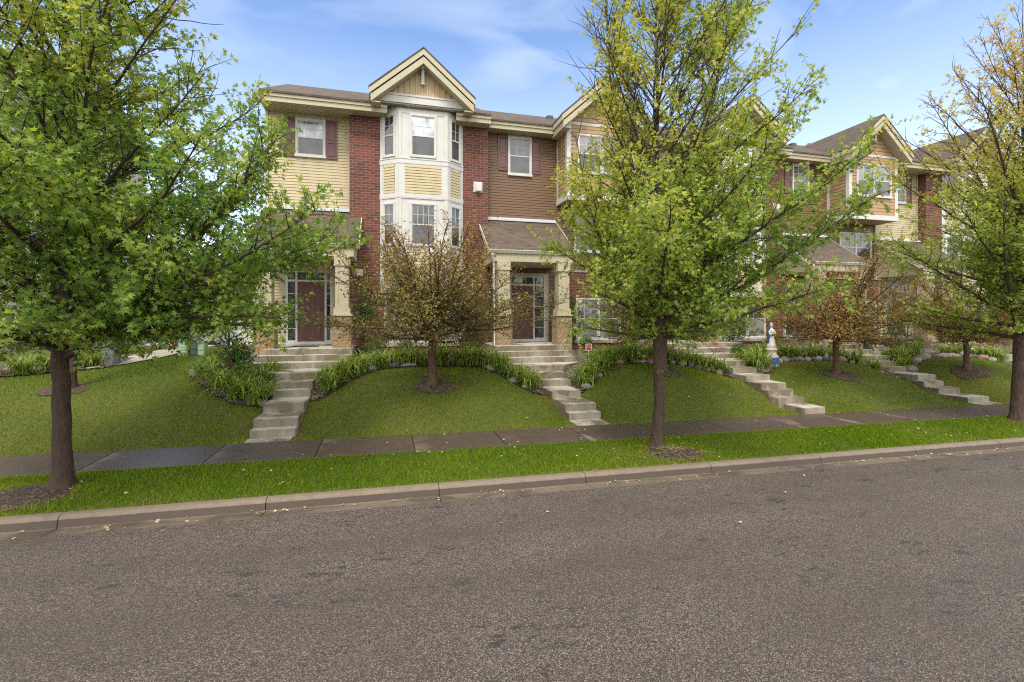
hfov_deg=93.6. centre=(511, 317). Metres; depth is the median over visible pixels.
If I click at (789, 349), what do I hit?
daylily
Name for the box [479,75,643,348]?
townhouse
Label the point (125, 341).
shrub
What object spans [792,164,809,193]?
window
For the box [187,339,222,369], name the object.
daylily
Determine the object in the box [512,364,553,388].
daylily
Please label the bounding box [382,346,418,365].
daylily
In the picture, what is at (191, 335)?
shrub
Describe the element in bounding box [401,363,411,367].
edging stone
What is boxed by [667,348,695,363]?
daylily
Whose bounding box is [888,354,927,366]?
daylily
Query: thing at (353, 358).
daylily
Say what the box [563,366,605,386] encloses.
daylily
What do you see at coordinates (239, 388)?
daylily
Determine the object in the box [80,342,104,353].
shrub
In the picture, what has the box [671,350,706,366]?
daylily
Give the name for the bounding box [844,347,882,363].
daylily
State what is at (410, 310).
crabapple tree
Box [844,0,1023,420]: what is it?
maple tree
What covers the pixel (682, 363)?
edging stone
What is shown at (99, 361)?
daylily
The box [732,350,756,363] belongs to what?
daylily
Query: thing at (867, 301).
window
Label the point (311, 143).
window
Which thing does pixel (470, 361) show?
daylily
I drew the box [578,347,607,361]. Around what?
daylily
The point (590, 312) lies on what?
window
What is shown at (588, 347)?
yard sign
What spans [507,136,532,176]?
window
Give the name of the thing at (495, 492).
fallen leaves
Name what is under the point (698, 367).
edging stone
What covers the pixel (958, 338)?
crabapple tree
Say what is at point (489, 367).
edging stone
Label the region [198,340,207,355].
utility cabinet
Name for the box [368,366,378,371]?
edging stone
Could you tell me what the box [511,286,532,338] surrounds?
door
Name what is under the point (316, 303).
door
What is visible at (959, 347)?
daylily
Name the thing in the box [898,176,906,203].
window
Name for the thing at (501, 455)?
fallen leaves
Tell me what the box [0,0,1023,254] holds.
sky
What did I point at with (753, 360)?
daylily
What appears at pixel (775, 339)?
boxwood
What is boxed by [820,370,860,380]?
mulch ring
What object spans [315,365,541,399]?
bed edging
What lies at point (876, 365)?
daylily
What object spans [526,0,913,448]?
maple tree
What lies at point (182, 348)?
utility cabinet
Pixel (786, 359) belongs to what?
edging stone
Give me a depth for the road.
4.95 m
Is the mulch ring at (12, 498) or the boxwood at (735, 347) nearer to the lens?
the mulch ring at (12, 498)
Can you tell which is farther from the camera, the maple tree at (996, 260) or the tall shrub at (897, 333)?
the tall shrub at (897, 333)
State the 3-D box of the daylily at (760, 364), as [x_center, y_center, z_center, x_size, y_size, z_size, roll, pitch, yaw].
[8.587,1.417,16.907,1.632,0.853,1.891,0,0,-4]
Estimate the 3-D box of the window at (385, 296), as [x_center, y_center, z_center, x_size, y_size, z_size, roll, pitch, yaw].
[-3.425,0.075,18.715,3.070,1.830,0.095,0,0,-15]
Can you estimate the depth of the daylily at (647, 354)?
16.64 m
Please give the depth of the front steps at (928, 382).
17.50 m
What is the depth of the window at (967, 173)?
25.52 m
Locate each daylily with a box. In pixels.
[1,354,46,373]
[19,335,52,371]
[77,349,109,367]
[84,343,124,364]
[171,356,227,378]
[180,364,250,389]
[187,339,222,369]
[200,370,274,399]
[223,347,257,378]
[226,378,282,405]
[241,348,284,383]
[250,343,296,371]
[304,364,354,390]
[305,364,357,376]
[315,355,371,379]
[333,351,372,367]
[340,347,387,373]
[360,347,398,367]
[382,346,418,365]
[388,342,424,363]
[408,345,453,364]
[415,343,463,364]
[443,332,476,364]
[446,343,491,364]
[456,345,486,353]
[463,342,518,367]
[481,351,516,366]
[482,353,520,373]
[499,359,539,381]
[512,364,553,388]
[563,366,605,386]
[570,356,616,378]
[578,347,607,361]
[581,340,627,363]
[586,352,623,368]
[592,344,625,357]
[601,342,637,361]
[607,342,651,361]
[630,344,652,359]
[645,341,682,360]
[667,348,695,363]
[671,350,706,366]
[690,351,729,369]
[702,343,737,372]
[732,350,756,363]
[733,344,779,358]
[738,349,784,370]
[741,352,783,366]
[745,342,765,351]
[746,344,782,354]
[751,340,789,356]
[777,341,807,357]
[791,343,808,356]
[803,341,831,356]
[821,345,858,358]
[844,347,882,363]
[861,355,896,370]
[864,348,896,359]
[885,347,931,361]
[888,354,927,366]
[891,344,928,356]
[893,337,938,354]
[929,343,970,352]
[948,341,979,353]
[970,343,1005,356]
[981,345,1010,360]
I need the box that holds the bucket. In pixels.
[872,345,883,354]
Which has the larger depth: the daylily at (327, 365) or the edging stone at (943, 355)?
the edging stone at (943, 355)
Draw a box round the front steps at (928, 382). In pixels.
[781,338,1002,404]
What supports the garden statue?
on the mulch bed at (317, 392)
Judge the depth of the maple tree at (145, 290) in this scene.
6.91 m
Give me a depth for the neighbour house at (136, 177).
17.85 m
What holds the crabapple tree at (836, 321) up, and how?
on the mulch ring at (844, 375)
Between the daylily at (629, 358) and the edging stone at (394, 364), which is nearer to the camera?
the edging stone at (394, 364)
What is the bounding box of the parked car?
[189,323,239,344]
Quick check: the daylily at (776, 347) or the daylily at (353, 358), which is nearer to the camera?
the daylily at (353, 358)
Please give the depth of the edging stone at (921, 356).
19.50 m
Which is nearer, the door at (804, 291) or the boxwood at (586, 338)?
the boxwood at (586, 338)
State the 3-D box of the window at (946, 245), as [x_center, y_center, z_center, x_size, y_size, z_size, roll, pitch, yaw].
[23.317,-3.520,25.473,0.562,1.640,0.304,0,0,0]
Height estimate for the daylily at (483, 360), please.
0.822 m
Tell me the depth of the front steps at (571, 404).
15.65 m
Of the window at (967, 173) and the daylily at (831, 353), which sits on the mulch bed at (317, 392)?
the daylily at (831, 353)
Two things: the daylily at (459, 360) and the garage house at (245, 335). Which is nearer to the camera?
the daylily at (459, 360)
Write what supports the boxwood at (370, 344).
on the mulch bed at (317, 392)
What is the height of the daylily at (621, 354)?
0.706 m
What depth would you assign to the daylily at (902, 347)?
20.03 m
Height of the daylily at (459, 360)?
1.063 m
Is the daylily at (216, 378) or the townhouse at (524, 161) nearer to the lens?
the daylily at (216, 378)
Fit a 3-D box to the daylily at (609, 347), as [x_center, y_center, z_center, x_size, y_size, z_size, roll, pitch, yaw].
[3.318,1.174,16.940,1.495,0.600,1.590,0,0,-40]
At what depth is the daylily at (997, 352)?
20.47 m
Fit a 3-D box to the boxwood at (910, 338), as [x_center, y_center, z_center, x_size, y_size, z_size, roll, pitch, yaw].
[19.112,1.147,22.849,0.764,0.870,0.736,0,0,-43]
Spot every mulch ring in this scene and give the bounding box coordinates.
[0,483,73,511]
[35,383,87,395]
[411,379,455,392]
[644,446,706,460]
[649,369,683,376]
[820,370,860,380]
[951,365,989,379]
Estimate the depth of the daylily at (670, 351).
16.61 m
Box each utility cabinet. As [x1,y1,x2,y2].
[100,344,120,365]
[177,339,188,355]
[189,339,202,355]
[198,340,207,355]
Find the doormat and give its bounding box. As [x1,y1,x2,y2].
[292,345,319,346]
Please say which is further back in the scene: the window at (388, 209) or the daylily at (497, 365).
the window at (388, 209)
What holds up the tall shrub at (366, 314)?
on the mulch bed at (317, 392)
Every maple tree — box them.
[0,0,380,489]
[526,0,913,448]
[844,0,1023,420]
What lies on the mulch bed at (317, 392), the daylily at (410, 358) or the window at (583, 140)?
the daylily at (410, 358)
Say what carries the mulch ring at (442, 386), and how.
on the lawn at (467, 398)
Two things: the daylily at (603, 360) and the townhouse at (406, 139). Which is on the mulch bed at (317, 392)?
the daylily at (603, 360)
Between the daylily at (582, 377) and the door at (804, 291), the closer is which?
the daylily at (582, 377)
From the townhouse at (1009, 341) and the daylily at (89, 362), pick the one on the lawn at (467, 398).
the townhouse at (1009, 341)
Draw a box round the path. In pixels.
[86,345,223,367]
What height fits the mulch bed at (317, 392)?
1.414 m
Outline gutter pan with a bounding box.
[0,446,1023,540]
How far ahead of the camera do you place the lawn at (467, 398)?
12.20 m
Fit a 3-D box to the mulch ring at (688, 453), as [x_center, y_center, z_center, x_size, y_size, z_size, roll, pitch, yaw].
[3.304,2.702,9.627,1.284,0.062,0.944,0,0,-15]
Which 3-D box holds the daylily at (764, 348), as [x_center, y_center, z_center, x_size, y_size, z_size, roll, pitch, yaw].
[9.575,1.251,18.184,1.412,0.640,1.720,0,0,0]
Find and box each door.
[298,282,324,340]
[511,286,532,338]
[795,291,808,335]
[892,292,904,333]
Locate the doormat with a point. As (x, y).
(307, 346)
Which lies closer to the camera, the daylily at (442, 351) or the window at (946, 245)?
the daylily at (442, 351)
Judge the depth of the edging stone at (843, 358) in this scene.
18.14 m
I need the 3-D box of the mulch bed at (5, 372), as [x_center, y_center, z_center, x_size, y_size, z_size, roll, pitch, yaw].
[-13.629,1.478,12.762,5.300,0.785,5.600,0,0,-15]
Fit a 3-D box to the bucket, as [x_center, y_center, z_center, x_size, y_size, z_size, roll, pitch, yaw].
[15.191,1.353,19.945,0.366,0.409,0.371,0,0,-15]
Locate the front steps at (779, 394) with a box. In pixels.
[634,340,824,413]
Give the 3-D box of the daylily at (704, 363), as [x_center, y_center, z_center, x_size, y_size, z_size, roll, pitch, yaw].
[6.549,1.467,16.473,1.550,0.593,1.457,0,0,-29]
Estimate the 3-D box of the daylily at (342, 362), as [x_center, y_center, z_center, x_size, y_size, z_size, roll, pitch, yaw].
[-4.710,1.387,13.684,1.556,0.687,1.463,0,0,1]
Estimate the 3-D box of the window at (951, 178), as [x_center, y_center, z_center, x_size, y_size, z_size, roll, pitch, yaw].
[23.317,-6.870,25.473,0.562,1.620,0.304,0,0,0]
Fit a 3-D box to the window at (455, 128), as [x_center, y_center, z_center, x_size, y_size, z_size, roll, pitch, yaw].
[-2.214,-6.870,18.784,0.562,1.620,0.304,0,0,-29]
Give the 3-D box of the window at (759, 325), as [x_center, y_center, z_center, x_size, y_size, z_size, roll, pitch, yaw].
[10.553,0.075,22.378,3.070,1.830,0.095,0,0,-15]
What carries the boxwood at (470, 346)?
on the mulch bed at (317, 392)
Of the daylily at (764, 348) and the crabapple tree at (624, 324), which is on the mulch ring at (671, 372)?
the crabapple tree at (624, 324)
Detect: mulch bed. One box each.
[0,353,147,375]
[188,344,1012,405]
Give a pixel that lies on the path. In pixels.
(161, 353)
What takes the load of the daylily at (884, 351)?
on the mulch bed at (317, 392)
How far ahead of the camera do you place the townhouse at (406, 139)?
18.15 m
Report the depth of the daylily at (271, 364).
13.91 m
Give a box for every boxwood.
[361,337,391,354]
[396,340,418,351]
[459,336,479,349]
[580,334,599,352]
[618,335,638,347]
[729,343,747,353]
[760,334,787,346]
[906,335,923,346]
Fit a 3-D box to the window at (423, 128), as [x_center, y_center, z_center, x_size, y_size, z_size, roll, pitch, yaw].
[-3.368,-6.870,18.221,1.000,1.620,0.073,0,0,-15]
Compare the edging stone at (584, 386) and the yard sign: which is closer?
the edging stone at (584, 386)
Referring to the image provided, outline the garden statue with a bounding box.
[765,322,778,366]
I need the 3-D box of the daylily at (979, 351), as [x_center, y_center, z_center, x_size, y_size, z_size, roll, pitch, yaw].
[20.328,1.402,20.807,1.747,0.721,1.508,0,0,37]
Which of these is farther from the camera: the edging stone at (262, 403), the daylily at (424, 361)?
the daylily at (424, 361)
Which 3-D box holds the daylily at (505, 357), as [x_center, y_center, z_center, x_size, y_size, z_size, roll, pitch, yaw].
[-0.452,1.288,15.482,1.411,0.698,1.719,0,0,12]
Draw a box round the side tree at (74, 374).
[0,64,178,387]
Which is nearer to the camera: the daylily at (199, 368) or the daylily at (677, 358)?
the daylily at (199, 368)
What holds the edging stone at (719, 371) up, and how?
on the mulch bed at (317, 392)
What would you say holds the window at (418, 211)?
in the townhouse at (406, 139)
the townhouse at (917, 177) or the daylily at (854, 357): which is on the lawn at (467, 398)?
the townhouse at (917, 177)
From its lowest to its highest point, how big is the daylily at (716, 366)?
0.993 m
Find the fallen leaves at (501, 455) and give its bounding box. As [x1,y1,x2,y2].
[2,415,995,498]
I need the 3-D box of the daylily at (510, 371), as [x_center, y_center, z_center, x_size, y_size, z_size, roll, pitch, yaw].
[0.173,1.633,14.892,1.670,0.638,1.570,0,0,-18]
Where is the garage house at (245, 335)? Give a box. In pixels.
[146,255,256,345]
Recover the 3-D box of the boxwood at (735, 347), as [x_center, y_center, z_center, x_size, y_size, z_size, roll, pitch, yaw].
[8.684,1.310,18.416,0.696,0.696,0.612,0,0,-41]
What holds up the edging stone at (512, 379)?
on the mulch bed at (317, 392)
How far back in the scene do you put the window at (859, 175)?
23.49 m
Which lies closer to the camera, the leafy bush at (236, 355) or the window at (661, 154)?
the leafy bush at (236, 355)
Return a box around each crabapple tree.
[303,209,571,384]
[567,245,759,371]
[747,239,962,373]
[878,264,1015,370]
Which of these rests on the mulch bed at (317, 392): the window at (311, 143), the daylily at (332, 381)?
the daylily at (332, 381)
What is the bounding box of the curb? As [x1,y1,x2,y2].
[0,437,1023,532]
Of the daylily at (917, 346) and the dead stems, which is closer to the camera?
the dead stems
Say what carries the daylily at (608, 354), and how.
on the mulch bed at (317, 392)
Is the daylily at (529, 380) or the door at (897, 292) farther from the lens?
the door at (897, 292)
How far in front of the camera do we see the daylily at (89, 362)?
13.25 m
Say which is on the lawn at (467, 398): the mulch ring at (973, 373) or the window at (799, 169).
the mulch ring at (973, 373)
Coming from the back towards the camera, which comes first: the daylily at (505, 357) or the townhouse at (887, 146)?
the townhouse at (887, 146)
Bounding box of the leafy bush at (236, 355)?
[213,334,256,369]
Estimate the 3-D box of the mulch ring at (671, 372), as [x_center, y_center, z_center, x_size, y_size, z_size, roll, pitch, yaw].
[4.859,1.744,15.210,1.094,0.170,0.877,0,0,-15]
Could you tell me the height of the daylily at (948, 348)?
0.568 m
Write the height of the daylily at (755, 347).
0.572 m
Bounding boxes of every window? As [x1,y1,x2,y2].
[295,117,325,158]
[382,113,394,157]
[382,202,394,245]
[384,296,462,343]
[410,113,436,158]
[410,202,436,246]
[450,118,460,163]
[450,205,460,248]
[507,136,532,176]
[573,217,617,252]
[575,298,620,339]
[577,133,625,176]
[643,153,664,178]
[716,300,766,338]
[735,148,754,184]
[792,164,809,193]
[839,232,871,261]
[844,301,876,332]
[856,162,892,198]
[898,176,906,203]
[945,172,958,200]
[945,236,958,257]
[967,173,981,199]
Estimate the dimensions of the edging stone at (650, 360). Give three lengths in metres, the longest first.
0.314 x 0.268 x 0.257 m
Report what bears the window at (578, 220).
in the townhouse at (524, 161)
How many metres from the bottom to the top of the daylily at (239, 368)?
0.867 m
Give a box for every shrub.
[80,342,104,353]
[99,337,137,353]
[139,333,176,349]
[174,331,204,344]
[351,276,375,352]
[462,288,480,346]
[569,295,580,344]
[719,311,751,343]
[883,309,909,349]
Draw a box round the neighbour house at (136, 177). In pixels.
[0,56,148,351]
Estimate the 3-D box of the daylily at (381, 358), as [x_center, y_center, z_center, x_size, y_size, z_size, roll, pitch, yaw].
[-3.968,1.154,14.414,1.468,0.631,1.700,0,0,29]
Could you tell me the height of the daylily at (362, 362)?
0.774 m
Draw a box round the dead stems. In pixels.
[636,442,713,457]
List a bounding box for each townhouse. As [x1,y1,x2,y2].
[246,47,490,352]
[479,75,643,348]
[623,94,793,347]
[779,114,914,345]
[805,127,1012,344]
[998,162,1020,343]
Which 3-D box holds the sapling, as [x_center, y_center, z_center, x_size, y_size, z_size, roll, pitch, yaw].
[-7.645,0.115,12.773,2.635,3.559,2.311,0,0,15]
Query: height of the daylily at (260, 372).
0.985 m
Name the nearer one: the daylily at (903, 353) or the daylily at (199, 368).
the daylily at (199, 368)
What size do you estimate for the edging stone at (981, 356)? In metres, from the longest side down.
0.440 x 0.433 x 0.265 m
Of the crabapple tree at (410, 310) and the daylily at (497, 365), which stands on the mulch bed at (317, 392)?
the daylily at (497, 365)
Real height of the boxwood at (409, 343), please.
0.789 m
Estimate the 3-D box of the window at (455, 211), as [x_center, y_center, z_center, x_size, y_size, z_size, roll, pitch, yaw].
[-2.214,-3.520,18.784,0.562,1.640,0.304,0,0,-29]
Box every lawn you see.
[0,345,1011,455]
[0,417,1023,516]
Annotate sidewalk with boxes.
[0,404,1008,477]
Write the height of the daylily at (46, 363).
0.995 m
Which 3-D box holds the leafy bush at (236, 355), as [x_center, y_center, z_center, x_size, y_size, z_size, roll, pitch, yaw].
[-7.868,1.044,13.653,1.074,1.205,1.234,0,0,-32]
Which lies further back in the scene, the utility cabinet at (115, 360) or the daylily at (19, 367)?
the utility cabinet at (115, 360)
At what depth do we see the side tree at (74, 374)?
11.54 m
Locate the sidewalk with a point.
(17, 465)
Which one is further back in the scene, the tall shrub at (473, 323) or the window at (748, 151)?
the window at (748, 151)
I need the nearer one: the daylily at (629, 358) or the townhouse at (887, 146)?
the daylily at (629, 358)
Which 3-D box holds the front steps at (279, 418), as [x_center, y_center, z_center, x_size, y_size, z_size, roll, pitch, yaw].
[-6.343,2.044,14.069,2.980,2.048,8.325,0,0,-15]
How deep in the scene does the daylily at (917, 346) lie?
20.41 m
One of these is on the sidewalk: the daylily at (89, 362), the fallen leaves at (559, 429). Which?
the fallen leaves at (559, 429)
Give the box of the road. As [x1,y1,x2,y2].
[0,451,1023,681]
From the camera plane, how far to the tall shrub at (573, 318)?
19.46 m
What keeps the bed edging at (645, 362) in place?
on the lawn at (467, 398)
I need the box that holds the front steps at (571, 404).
[484,342,609,425]
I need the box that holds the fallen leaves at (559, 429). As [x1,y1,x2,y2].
[30,409,1007,466]
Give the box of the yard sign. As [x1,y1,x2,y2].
[586,344,591,353]
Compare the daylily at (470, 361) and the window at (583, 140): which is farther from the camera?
the window at (583, 140)
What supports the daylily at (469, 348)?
on the mulch bed at (317, 392)
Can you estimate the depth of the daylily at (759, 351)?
17.71 m
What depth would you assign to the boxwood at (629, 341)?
19.54 m
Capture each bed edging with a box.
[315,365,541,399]
[581,362,730,392]
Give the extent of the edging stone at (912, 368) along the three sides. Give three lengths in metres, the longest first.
0.510 x 0.403 x 0.330 m
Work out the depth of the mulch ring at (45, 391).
11.38 m
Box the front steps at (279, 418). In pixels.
[244,344,356,442]
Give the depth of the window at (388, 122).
18.16 m
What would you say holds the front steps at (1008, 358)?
on the lawn at (467, 398)
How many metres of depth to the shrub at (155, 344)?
16.90 m
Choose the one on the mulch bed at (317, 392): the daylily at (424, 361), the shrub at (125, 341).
the daylily at (424, 361)
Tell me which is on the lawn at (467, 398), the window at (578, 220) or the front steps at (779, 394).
the front steps at (779, 394)
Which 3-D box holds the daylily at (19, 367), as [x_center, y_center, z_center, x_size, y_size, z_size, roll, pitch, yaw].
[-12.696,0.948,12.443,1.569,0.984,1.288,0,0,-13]
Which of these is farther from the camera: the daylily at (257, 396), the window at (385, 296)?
the window at (385, 296)
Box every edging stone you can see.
[259,400,266,406]
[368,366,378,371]
[390,362,399,367]
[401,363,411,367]
[484,364,494,371]
[509,376,516,382]
[581,383,591,389]
[646,358,652,363]
[678,360,686,365]
[694,364,703,368]
[715,369,722,374]
[780,356,788,362]
[839,356,847,361]
[906,364,918,371]
[915,354,925,360]
[939,353,948,357]
[978,354,988,359]
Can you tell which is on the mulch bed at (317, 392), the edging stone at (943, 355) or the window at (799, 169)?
the edging stone at (943, 355)
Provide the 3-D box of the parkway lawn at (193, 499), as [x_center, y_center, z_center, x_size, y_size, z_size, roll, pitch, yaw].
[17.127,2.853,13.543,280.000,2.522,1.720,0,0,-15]
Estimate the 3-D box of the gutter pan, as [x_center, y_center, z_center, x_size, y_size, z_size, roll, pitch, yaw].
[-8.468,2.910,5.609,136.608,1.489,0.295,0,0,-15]
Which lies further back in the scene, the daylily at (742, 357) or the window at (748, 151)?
the window at (748, 151)
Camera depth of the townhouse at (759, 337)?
22.12 m
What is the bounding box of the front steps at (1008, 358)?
[880,337,1011,362]
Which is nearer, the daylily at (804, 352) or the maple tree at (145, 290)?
the maple tree at (145, 290)
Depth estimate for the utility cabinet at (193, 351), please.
15.68 m
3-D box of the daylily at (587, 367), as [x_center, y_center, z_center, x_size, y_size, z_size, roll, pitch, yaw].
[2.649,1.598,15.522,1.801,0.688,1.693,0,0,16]
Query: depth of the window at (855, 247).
24.74 m
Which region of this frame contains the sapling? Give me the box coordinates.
[178,278,285,383]
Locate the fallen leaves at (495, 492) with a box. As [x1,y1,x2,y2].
[13,446,1017,538]
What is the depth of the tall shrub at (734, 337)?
20.44 m

